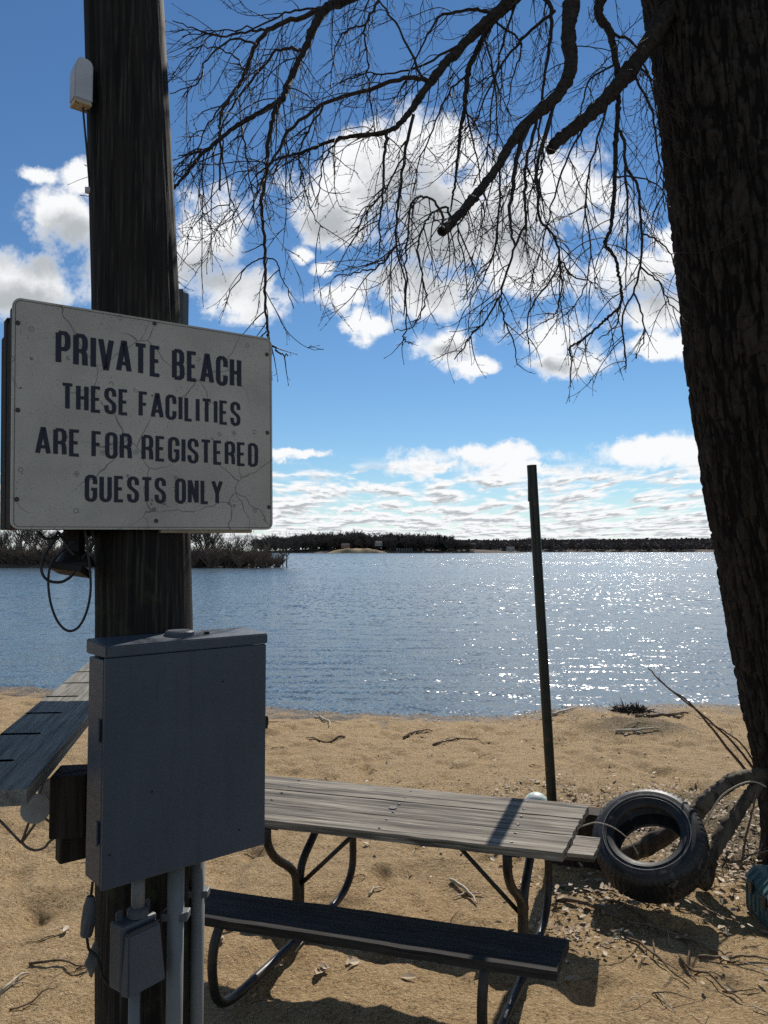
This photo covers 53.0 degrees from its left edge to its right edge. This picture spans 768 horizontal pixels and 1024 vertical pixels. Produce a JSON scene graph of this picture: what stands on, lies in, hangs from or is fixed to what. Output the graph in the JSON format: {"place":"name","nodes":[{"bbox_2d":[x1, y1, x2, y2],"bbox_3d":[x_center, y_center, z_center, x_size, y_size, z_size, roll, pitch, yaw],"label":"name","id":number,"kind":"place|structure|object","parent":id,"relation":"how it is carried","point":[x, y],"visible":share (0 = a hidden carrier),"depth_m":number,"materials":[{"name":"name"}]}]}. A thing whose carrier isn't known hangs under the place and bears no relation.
{"place":"outdoors","nodes":[
{"label":"outdoors","id":0,"kind":"place"},
{"bbox_2d":[0,561,271,567],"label":"shore point","id":1,"kind":"structure","parent":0,"point":[9,565],"depth_m":108.34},
{"bbox_2d":[0,530,12,550],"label":"bare tree","id":2,"kind":"object","parent":1,"relation":"on","point":[2,542],"visible":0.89,"depth_m":113.14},
{"bbox_2d":[0,546,27,563],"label":"shrub","id":3,"kind":"object","parent":1,"relation":"on","point":[10,559],"visible":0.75,"depth_m":108.94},
{"bbox_2d":[8,530,35,549],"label":"bare tree","id":4,"kind":"object","parent":1,"relation":"on","point":[20,536],"visible":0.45,"depth_m":113.45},
{"bbox_2d":[10,538,39,557],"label":"shrub","id":5,"kind":"object","parent":1,"relation":"on","point":[21,546],"visible":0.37,"depth_m":110.53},
{"bbox_2d":[7,530,44,548],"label":"bare tree","id":6,"kind":"object","parent":1,"relation":"on","point":[31,539],"visible":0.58,"depth_m":114.09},
{"bbox_2d":[13,545,39,564],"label":"shrub","id":7,"kind":"object","parent":1,"relation":"on","point":[20,561],"visible":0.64,"depth_m":108.77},
{"bbox_2d":[16,546,42,564],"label":"shrub","id":8,"kind":"object","parent":1,"relation":"on","point":[27,556],"visible":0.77,"depth_m":108.17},
{"bbox_2d":[22,554,38,565],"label":"shrub","id":9,"kind":"object","parent":1,"relation":"on","point":[26,560],"visible":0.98,"depth_m":108.07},
{"bbox_2d":[29,544,54,564],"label":"shrub","id":10,"kind":"object","parent":1,"relation":"on","point":[38,560],"visible":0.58,"depth_m":108.33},
{"bbox_2d":[29,530,61,547],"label":"bare tree","id":11,"kind":"object","parent":1,"relation":"on","point":[49,536],"visible":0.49,"depth_m":113.03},
{"bbox_2d":[40,544,61,561],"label":"shrub","id":12,"kind":"object","parent":1,"relation":"on","point":[52,551],"visible":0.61,"depth_m":108.08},
{"bbox_2d":[191,546,203,567],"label":"shrub","id":13,"kind":"object","parent":1,"relation":"on","point":[193,561],"visible":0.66,"depth_m":107.55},
{"bbox_2d":[190,533,218,549],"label":"bare tree","id":14,"kind":"object","parent":1,"relation":"on","point":[207,537],"visible":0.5,"depth_m":111.43,"materials":[{"name":"plant"}]},
{"bbox_2d":[195,541,223,567],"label":"shrub","id":15,"kind":"object","parent":1,"relation":"on","point":[210,563],"visible":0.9,"depth_m":106.47,"materials":[{"name":"plant"}]},
{"bbox_2d":[201,533,225,546],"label":"bare tree","id":16,"kind":"object","parent":1,"relation":"on","point":[218,537],"visible":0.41,"depth_m":113.52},
{"bbox_2d":[213,541,232,566],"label":"shrub","id":17,"kind":"object","parent":1,"relation":"on","point":[222,565],"visible":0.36,"depth_m":108.95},
{"bbox_2d":[215,533,235,563],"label":"bare tree","id":18,"kind":"object","parent":1,"relation":"on","point":[221,540],"visible":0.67,"depth_m":113.76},
{"bbox_2d":[230,533,253,553],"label":"bare tree","id":19,"kind":"object","parent":1,"relation":"on","point":[241,541],"visible":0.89,"depth_m":111.79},
{"bbox_2d":[243,534,270,550],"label":"bare tree","id":20,"kind":"object","parent":1,"relation":"on","point":[253,542],"visible":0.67,"depth_m":116.31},
{"bbox_2d":[241,538,273,567],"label":"shrub","id":21,"kind":"object","parent":1,"relation":"on","point":[258,555],"visible":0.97,"depth_m":106.14,"materials":[{"name":"plant"}]},
{"bbox_2d":[259,536,276,553],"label":"bare tree","id":22,"kind":"object","parent":1,"relation":"on","point":[272,542],"visible":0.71,"depth_m":115.65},
{"bbox_2d":[273,533,290,565],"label":"bare tree","id":23,"kind":"object","parent":1,"relation":"on","point":[279,547],"visible":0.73,"depth_m":117.91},
{"bbox_2d":[276,531,303,566],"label":"bare tree","id":24,"kind":"object","parent":1,"relation":"on","point":[290,545],"visible":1,"depth_m":116.15,"materials":[{"name":"plant"}]},
{"bbox_2d":[208,549,227,567],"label":"shrub","id":25,"kind":"object","parent":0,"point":[220,562],"visible":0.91,"depth_m":106.32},
{"bbox_2d":[0,0,711,550],"label":"sky","id":26,"kind":"structure","parent":0,"point":[362,439],"materials":[{"name":"blue"}]},
{"bbox_2d":[329,548,386,552],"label":"sand bluff","id":27,"kind":"structure","parent":0,"point":[356,550],"depth_m":822.67,"materials":[{"name":"sand"}]},
{"bbox_2d":[0,552,739,720],"bbox_3d":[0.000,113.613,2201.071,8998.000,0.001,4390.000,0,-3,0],"label":"water","id":28,"kind":"structure","parent":0,"point":[438,634],"depth_m":23.73,"materials":[{"name":"blue liquid"}]},
{"bbox_2d":[203,550,223,567],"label":"shrub","id":29,"kind":"object","parent":28,"relation":"on","point":[213,566],"visible":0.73,"depth_m":106.46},
{"bbox_2d":[220,548,238,567],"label":"shrub","id":30,"kind":"object","parent":28,"relation":"on","point":[226,564],"visible":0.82,"depth_m":107.72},
{"bbox_2d":[231,553,246,567],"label":"shrub","id":31,"kind":"object","parent":28,"relation":"on","point":[241,558],"visible":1,"depth_m":105.82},
{"bbox_2d":[245,549,261,567],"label":"shrub","id":32,"kind":"object","parent":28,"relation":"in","point":[251,562],"visible":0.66,"depth_m":107.31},
{"bbox_2d":[257,557,269,567],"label":"shrub","id":33,"kind":"object","parent":28,"relation":"in","point":[263,565],"visible":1,"depth_m":105.81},
{"bbox_2d":[269,555,283,567],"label":"shrub","id":34,"kind":"object","parent":28,"relation":"in","point":[278,562],"visible":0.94,"depth_m":108.09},
{"bbox_2d":[0,686,767,1023],"bbox_3d":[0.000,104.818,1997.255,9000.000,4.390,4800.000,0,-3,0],"label":"ground","id":35,"kind":"structure","parent":0,"point":[42,892],"depth_m":4.63,"materials":[{"name":"sand"}]},
{"bbox_2d":[0,972,29,994],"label":"stick","id":36,"kind":"object","parent":35,"relation":"on","point":[16,978],"visible":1,"depth_m":3.65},
{"bbox_2d":[9,988,54,1010],"bbox_3d":[-1.614,2.249,3.542,0.030,0.049,0.216,-2,-4,40],"label":"stick","id":37,"kind":"object","parent":35,"relation":"on","point":[17,1007],"visible":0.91,"depth_m":3.53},
{"bbox_2d":[29,959,84,969],"bbox_3d":[-1.576,2.262,3.873,0.398,0.055,0.095,0,-3,0],"label":"stick","id":38,"kind":"object","parent":35,"relation":"on","point":[53,960],"visible":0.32,"depth_m":3.84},
{"bbox_2d":[84,0,192,1023],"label":"utility pole","id":39,"kind":"object","parent":35,"relation":"on","point":[143,581],"visible":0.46,"depth_m":2.36,"materials":[{"name":"brown wood"}]},
{"bbox_2d":[0,662,88,863],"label":"fishing rod rack","id":40,"kind":"object","parent":39,"relation":"attached to","point":[39,740],"visible":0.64,"depth_m":2.29,"materials":[{"name":"grey wood"}]},
{"bbox_2d":[0,778,53,851],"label":"disc hanger","id":41,"kind":"object","parent":40,"relation":"hanging from","point":[34,811],"visible":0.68,"depth_m":2.40,"materials":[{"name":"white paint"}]},
{"bbox_2d":[69,57,92,186],"bbox_3d":[-0.924,-1.197,2.381,0.110,0.382,0.071,7,-7,-66],"label":"antenna box","id":42,"kind":"object","parent":39,"relation":"on","point":[81,88],"visible":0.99,"depth_m":2.35,"materials":[{"name":"white plastic"}]},
{"bbox_2d":[0,298,272,532],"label":"private beach sign","id":43,"kind":"object","parent":39,"relation":"attached to","point":[112,421],"visible":1,"depth_m":2.25,"materials":[{"name":"metal"}]},
{"bbox_2d":[37,531,75,555],"bbox_3d":[-0.935,0.090,2.198,0.112,0.074,0.009,0,-3,0],"label":"cable","id":44,"kind":"object","parent":43,"relation":"hanging from","point":[57,533],"visible":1,"depth_m":2.19,"materials":[{"name":"black rubber"}]},
{"bbox_2d":[40,530,75,583],"bbox_3d":[-0.926,0.127,2.186,0.103,0.154,0.008,0,-3,0],"label":"cable","id":45,"kind":"object","parent":43,"relation":"hanging from","point":[43,559],"visible":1,"depth_m":2.18,"materials":[{"name":"black rubber"}]},
{"bbox_2d":[47,529,91,631],"bbox_3d":[-0.896,0.195,2.193,0.129,0.293,0.007,0,-3,0],"label":"cable","id":46,"kind":"object","parent":43,"relation":"hanging from","point":[90,588],"visible":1,"depth_m":2.19,"materials":[{"name":"black rubber"}]},
{"bbox_2d":[48,530,94,577],"bbox_3d":[-0.922,0.116,2.315,0.114,0.166,0.187,0,-3,0],"label":"floodlight","id":47,"kind":"object","parent":43,"relation":"hanging from","point":[66,562],"visible":0.77,"depth_m":2.27,"materials":[{"name":"metal"}]},
{"bbox_2d":[81,529,94,558],"bbox_3d":[-0.873,0.093,2.268,0.044,0.096,0.010,0,-3,0],"label":"cable","id":48,"kind":"object","parent":43,"relation":"hanging from","point":[83,556],"visible":0.86,"depth_m":2.27,"materials":[{"name":"black rubber"}]},
{"bbox_2d":[109,898,164,997],"bbox_3d":[-0.677,1.190,2.108,0.099,0.202,0.126,-2,-4,37],"label":"outlet box","id":49,"kind":"object","parent":39,"relation":"attached to","point":[136,961],"visible":0.84,"depth_m":2.08,"materials":[{"name":"grey plastic"}]},
{"bbox_2d":[128,992,139,1023],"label":"conduit","id":50,"kind":"object","parent":49,"relation":"attached to","point":[134,1009],"depth_m":2.10,"materials":[{"name":"grey plastic"}]},
{"bbox_2d":[127,879,148,919],"bbox_3d":[-0.681,1.056,2.132,0.058,0.121,0.058,0,-3,0],"label":"conduit","id":51,"kind":"object","parent":49,"relation":"on","point":[138,909],"visible":0.87,"depth_m":2.12,"materials":[{"name":"grey plastic"}]},
{"bbox_2d":[161,867,190,1023],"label":"conduit","id":52,"kind":"object","parent":39,"relation":"attached to","point":[175,914],"visible":0.83,"depth_m":2.18,"materials":[{"name":"grey plastic"}]},
{"bbox_2d":[85,627,268,890],"bbox_3d":[-0.586,0.673,2.233,0.519,0.654,0.136,3,-4,-41],"label":"electrical panel","id":53,"kind":"object","parent":39,"relation":"attached to","point":[178,721],"visible":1,"depth_m":2.15,"materials":[{"name":"grey metal"}]},
{"bbox_2d":[80,882,112,988],"bbox_3d":[-0.762,1.158,2.102,0.135,0.285,0.036,0,-3,0],"label":"extension lead","id":54,"kind":"object","parent":53,"relation":"hanging from","point":[88,920],"visible":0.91,"depth_m":2.10,"materials":[{"name":"plastic"}]},
{"bbox_2d":[85,939,100,977],"bbox_3d":[-0.801,1.223,2.114,0.022,0.109,0.051,-2,-4,39],"label":"plastic scrap","id":55,"kind":"object","parent":54,"relation":"attached to","point":[91,963],"visible":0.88,"depth_m":2.12,"materials":[{"name":"plastic"}]},
{"bbox_2d":[100,644,265,890],"bbox_3d":[-0.552,0.697,2.185,0.497,0.602,0.014,3,-4,-41],"label":"door","id":56,"kind":"structure","parent":53,"relation":"in","point":[187,736],"depth_m":2.16,"materials":[{"name":"grey metal"}]},
{"bbox_2d":[179,289,188,324],"bbox_3d":[-0.883,-0.386,3.323,0.534,0.857,1.593,1,-3,-16],"label":"metal bracket","id":57,"kind":"object","parent":39,"relation":"attached to","point":[184,303],"visible":0.04,"depth_m":2.87,"materials":[{"name":"metal"}]},
{"bbox_2d":[188,862,209,1023],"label":"conduit","id":58,"kind":"object","parent":39,"relation":"attached to","point":[198,892],"visible":0.73,"depth_m":2.32,"materials":[{"name":"grey plastic"}]},
{"bbox_2d":[317,962,329,972],"bbox_3d":[-0.299,2.245,3.800,0.053,0.018,0.075,1,-3,-27],"label":"leaf","id":59,"kind":"object","parent":35,"relation":"on","point":[323,966],"visible":1,"depth_m":3.80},
{"bbox_2d":[306,735,345,743],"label":"stick","id":60,"kind":"object","parent":35,"relation":"on","point":[334,739],"visible":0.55,"depth_m":8.96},
{"bbox_2d":[314,716,340,726],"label":"stick","id":61,"kind":"object","parent":35,"relation":"on","point":[322,718],"visible":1,"depth_m":10.29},
{"bbox_2d":[346,956,359,964],"bbox_3d":[-0.163,2.241,3.850,0.074,0.024,0.077,-1,-3,19],"label":"leaf","id":62,"kind":"object","parent":35,"relation":"on","point":[352,960],"visible":1,"depth_m":3.85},
{"bbox_2d":[0,686,767,983],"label":"leaf litter","id":63,"kind":"object","parent":35,"relation":"on","point":[636,903],"visible":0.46,"depth_m":4.83,"materials":[{"name":"plant"}]},
{"bbox_2d":[204,775,600,1023],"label":"picnic table","id":64,"kind":"object","parent":35,"relation":"on","point":[509,828],"visible":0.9,"depth_m":3.57,"materials":[{"name":"grey wood"}]},
{"bbox_2d":[400,972,416,978],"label":"leaf","id":65,"kind":"object","parent":35,"relation":"on","point":[406,975],"visible":1,"depth_m":3.71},
{"bbox_2d":[68,0,767,864],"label":"tree","id":66,"kind":"object","parent":35,"relation":"on","point":[708,62],"visible":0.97,"depth_m":4.75,"materials":[{"name":"brown plant"}]},
{"bbox_2d":[648,668,745,768],"bbox_3d":[2.137,1.442,5.191,0.753,0.794,0.070,0,-3,-9],"label":"branch","id":67,"kind":"object","parent":66,"relation":"attached to","point":[720,739],"visible":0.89,"depth_m":5.18,"materials":[{"name":"brown plant"}]},
{"bbox_2d":[658,680,752,768],"bbox_3d":[2.206,1.474,5.234,0.725,0.699,0.113,0,-3,0],"label":"branch","id":68,"kind":"object","parent":66,"relation":"attached to","point":[735,745],"visible":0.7,"depth_m":5.23,"materials":[{"name":"brown plant"}]},
{"bbox_2d":[709,721,753,762],"bbox_3d":[2.365,1.604,5.177,0.409,0.398,0.074,1,-3,-19],"label":"sapling","id":69,"kind":"object","parent":66,"relation":"attached to","point":[746,750],"visible":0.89,"depth_m":5.17,"materials":[{"name":"brown plant"}]},
{"bbox_2d":[403,729,432,738],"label":"stick","id":70,"kind":"object","parent":35,"relation":"on","point":[411,733],"visible":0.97,"depth_m":9.34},
{"bbox_2d":[432,737,484,745],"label":"stick","id":71,"kind":"object","parent":35,"relation":"on","point":[442,741],"visible":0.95,"depth_m":8.85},
{"bbox_2d":[449,878,484,903],"bbox_3d":[0.484,2.328,4.699,0.126,0.047,0.358,2,-4,-35],"label":"stick","id":72,"kind":"object","parent":35,"relation":"on","point":[457,883],"visible":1,"depth_m":4.73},
{"bbox_2d":[525,792,546,800],"bbox_3d":[1.181,2.279,5.973,0.200,0.200,0.200,0,-3,0],"label":"ball","id":73,"kind":"object","parent":35,"relation":"on","point":[536,796],"visible":0.37,"depth_m":5.94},
{"bbox_2d":[527,465,556,801],"bbox_3d":[1.102,1.151,5.269,0.233,2.956,0.077,1,-3,-18],"label":"steel post","id":74,"kind":"object","parent":35,"relation":"on","point":[533,498],"visible":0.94,"depth_m":5.26,"materials":[{"name":"metal"}]},
{"bbox_2d":[551,707,576,715],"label":"stick","id":75,"kind":"object","parent":35,"relation":"on","point":[559,711],"visible":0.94,"depth_m":10.93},
{"bbox_2d":[563,975,577,982],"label":"leaf","id":76,"kind":"object","parent":35,"relation":"on","point":[570,978],"visible":1,"depth_m":3.73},
{"bbox_2d":[552,807,601,870],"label":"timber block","id":77,"kind":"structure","parent":35,"relation":"on","point":[586,830],"depth_m":5.03,"materials":[{"name":"wood"}]},
{"bbox_2d":[389,715,765,965],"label":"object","id":78,"kind":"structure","parent":35,"relation":"on","point":[643,858],"depth_m":5.24,"materials":[{"name":"plant"}]},
{"bbox_2d":[608,697,656,713],"bbox_3d":[3.595,2.851,11.075,0.764,0.278,0.556,0,-3,0],"label":"root clump","id":79,"kind":"object","parent":35,"relation":"on","point":[633,709],"visible":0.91,"depth_m":11.06,"materials":[{"name":"brown plant"}]},
{"bbox_2d":[555,896,717,979],"bbox_3d":[1.361,2.274,4.197,0.305,0.059,0.996,2,-3,-32],"label":"stick","id":80,"kind":"object","parent":35,"relation":"on","point":[587,903],"visible":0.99,"depth_m":4.21,"materials":[{"name":"wood"}]},
{"bbox_2d":[615,727,658,733],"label":"stick","id":81,"kind":"object","parent":35,"relation":"on","point":[629,730],"visible":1,"depth_m":9.10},
{"bbox_2d":[592,789,710,903],"bbox_3d":[1.585,1.975,4.582,0.665,0.540,0.646,0,-3,0],"label":"tyre","id":82,"kind":"object","parent":35,"relation":"on","point":[680,871],"visible":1,"depth_m":4.44,"materials":[{"name":"rubber"}]},
{"bbox_2d":[580,822,637,853],"bbox_3d":[1.290,1.870,4.411,0.334,0.182,0.007,0,-3,0],"label":"dry stem","id":83,"kind":"object","parent":82,"relation":"on","point":[612,827],"visible":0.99,"depth_m":4.41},
{"bbox_2d":[609,899,694,949],"bbox_3d":[1.488,2.270,4.271,0.067,0.038,0.634,2,-3,-27],"label":"stick","id":84,"kind":"object","parent":35,"relation":"on","point":[633,909],"visible":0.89,"depth_m":4.31,"materials":[{"name":"wood"}]},
{"bbox_2d":[627,937,688,983],"bbox_3d":[1.348,2.261,3.862,0.178,0.062,0.445,2,-3,-33],"label":"stick","id":85,"kind":"object","parent":35,"relation":"on","point":[650,951],"visible":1,"depth_m":3.88,"materials":[{"name":"wood"}]},
{"bbox_2d":[635,711,688,717],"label":"stick","id":86,"kind":"object","parent":35,"relation":"on","point":[663,714],"visible":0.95,"depth_m":10.66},
{"bbox_2d":[652,991,694,1000],"bbox_3d":[1.341,2.240,3.569,0.189,0.037,0.026,-1,-3,14],"label":"twig","id":87,"kind":"object","parent":35,"relation":"on","point":[670,992],"visible":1,"depth_m":3.56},
{"bbox_2d":[621,767,767,890],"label":"fallen branch","id":88,"kind":"object","parent":35,"relation":"on","point":[651,843],"visible":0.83,"depth_m":4.83,"materials":[{"name":"wood"}]},
{"bbox_2d":[678,954,758,1000],"bbox_3d":[1.602,2.257,3.745,0.129,0.059,0.405,2,-3,-29],"label":"stick","id":89,"kind":"object","parent":35,"relation":"on","point":[697,972],"visible":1,"depth_m":3.71,"materials":[{"name":"wood"}]},
{"bbox_2d":[698,952,767,961],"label":"stick","id":90,"kind":"object","parent":35,"relation":"on","point":[719,957],"visible":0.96,"depth_m":3.87,"materials":[{"name":"wood"}]},
{"bbox_2d":[724,847,767,862],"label":"stick","id":91,"kind":"object","parent":35,"relation":"on","point":[746,857],"visible":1,"depth_m":4.55,"materials":[{"name":"wood"}]},
{"bbox_2d":[740,779,763,866],"bbox_3d":[2.199,1.861,4.601,0.042,0.557,0.157,3,-4,-44],"label":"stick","id":92,"kind":"object","parent":35,"relation":"on","point":[745,836],"visible":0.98,"depth_m":4.62,"materials":[{"name":"wood"}]},
{"bbox_2d":[745,865,767,929],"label":"tackle box","id":93,"kind":"object","parent":35,"relation":"on","point":[756,883],"visible":0.99,"depth_m":4.39,"materials":[{"name":"teal plastic"}]},
{"bbox_2d":[269,548,520,552],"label":"headland","id":94,"kind":"structure","parent":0,"point":[418,550],"depth_m":841.75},
{"bbox_2d":[294,537,312,550],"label":"bare tree","id":95,"kind":"object","parent":94,"relation":"on","point":[305,548],"visible":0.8,"depth_m":844.54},
{"bbox_2d":[301,536,319,550],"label":"bare tree","id":96,"kind":"object","parent":94,"relation":"on","point":[311,545],"visible":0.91,"depth_m":843.53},
{"bbox_2d":[302,538,324,549],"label":"bare tree","id":97,"kind":"object","parent":94,"relation":"on","point":[322,540],"visible":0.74,"depth_m":850.77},
{"bbox_2d":[325,533,343,549],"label":"bare tree","id":98,"kind":"object","parent":94,"relation":"on","point":[331,542],"visible":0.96,"depth_m":858.16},
{"bbox_2d":[333,534,352,548],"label":"bare tree","id":99,"kind":"object","parent":94,"relation":"on","point":[342,537],"visible":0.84,"depth_m":859.48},
{"bbox_2d":[346,531,370,540],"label":"bare tree","id":100,"kind":"object","parent":94,"relation":"on","point":[354,535],"visible":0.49,"depth_m":864.96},
{"bbox_2d":[355,536,371,548],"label":"bare tree","id":101,"kind":"object","parent":94,"relation":"on","point":[357,543],"visible":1,"depth_m":856.55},
{"bbox_2d":[366,536,386,549],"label":"bare tree","id":102,"kind":"object","parent":94,"relation":"on","point":[374,546],"visible":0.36,"depth_m":860.17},
{"bbox_2d":[377,536,400,549],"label":"bare tree","id":103,"kind":"object","parent":94,"relation":"on","point":[385,543],"visible":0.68,"depth_m":845.19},
{"bbox_2d":[384,536,401,550],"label":"bare tree","id":104,"kind":"object","parent":94,"relation":"on","point":[390,543],"visible":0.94,"depth_m":842.38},
{"bbox_2d":[400,538,415,549],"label":"bare tree","id":105,"kind":"object","parent":94,"relation":"on","point":[403,543],"visible":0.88,"depth_m":841.86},
{"bbox_2d":[406,535,424,549],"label":"bare tree","id":106,"kind":"object","parent":94,"relation":"on","point":[414,544],"visible":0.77,"depth_m":840.95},
{"bbox_2d":[420,537,441,550],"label":"bare tree","id":107,"kind":"object","parent":94,"relation":"on","point":[429,546],"visible":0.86,"depth_m":842.24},
{"bbox_2d":[425,535,445,550],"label":"bare tree","id":108,"kind":"object","parent":94,"relation":"on","point":[433,541],"visible":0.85,"depth_m":840.28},
{"bbox_2d":[440,536,461,550],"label":"bare tree","id":109,"kind":"object","parent":94,"relation":"on","point":[449,546],"visible":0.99,"depth_m":843.11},
{"bbox_2d":[453,540,469,550],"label":"bare tree","id":110,"kind":"object","parent":94,"relation":"on","point":[462,544],"visible":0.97,"depth_m":842.79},
{"bbox_2d":[401,548,713,549],"bbox_3d":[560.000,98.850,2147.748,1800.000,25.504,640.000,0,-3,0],"label":"hill","id":111,"kind":"structure","parent":0,"point":[663,549],"depth_m":1876.00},
{"bbox_2d":[381,537,713,550],"bbox_3d":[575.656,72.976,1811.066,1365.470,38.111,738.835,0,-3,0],"label":"distant wood","id":112,"kind":"object","parent":111,"relation":"on","point":[681,543],"visible":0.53,"depth_m":1482.22,"materials":[{"name":"plant"}]},
{"bbox_2d":[474,549,713,551],"bbox_3d":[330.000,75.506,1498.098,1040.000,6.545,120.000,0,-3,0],"label":"shore","id":113,"kind":"structure","parent":0,"point":[578,550],"depth_m":1458.49,"materials":[{"name":"sand"}]},
{"bbox_2d":[703,781,765,824],"bbox_3d":[2.040,1.736,4.518,0.416,0.308,0.009,0,-3,0],"label":"dry stem","id":114,"kind":"object","parent":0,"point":[720,797],"visible":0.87,"depth_m":4.52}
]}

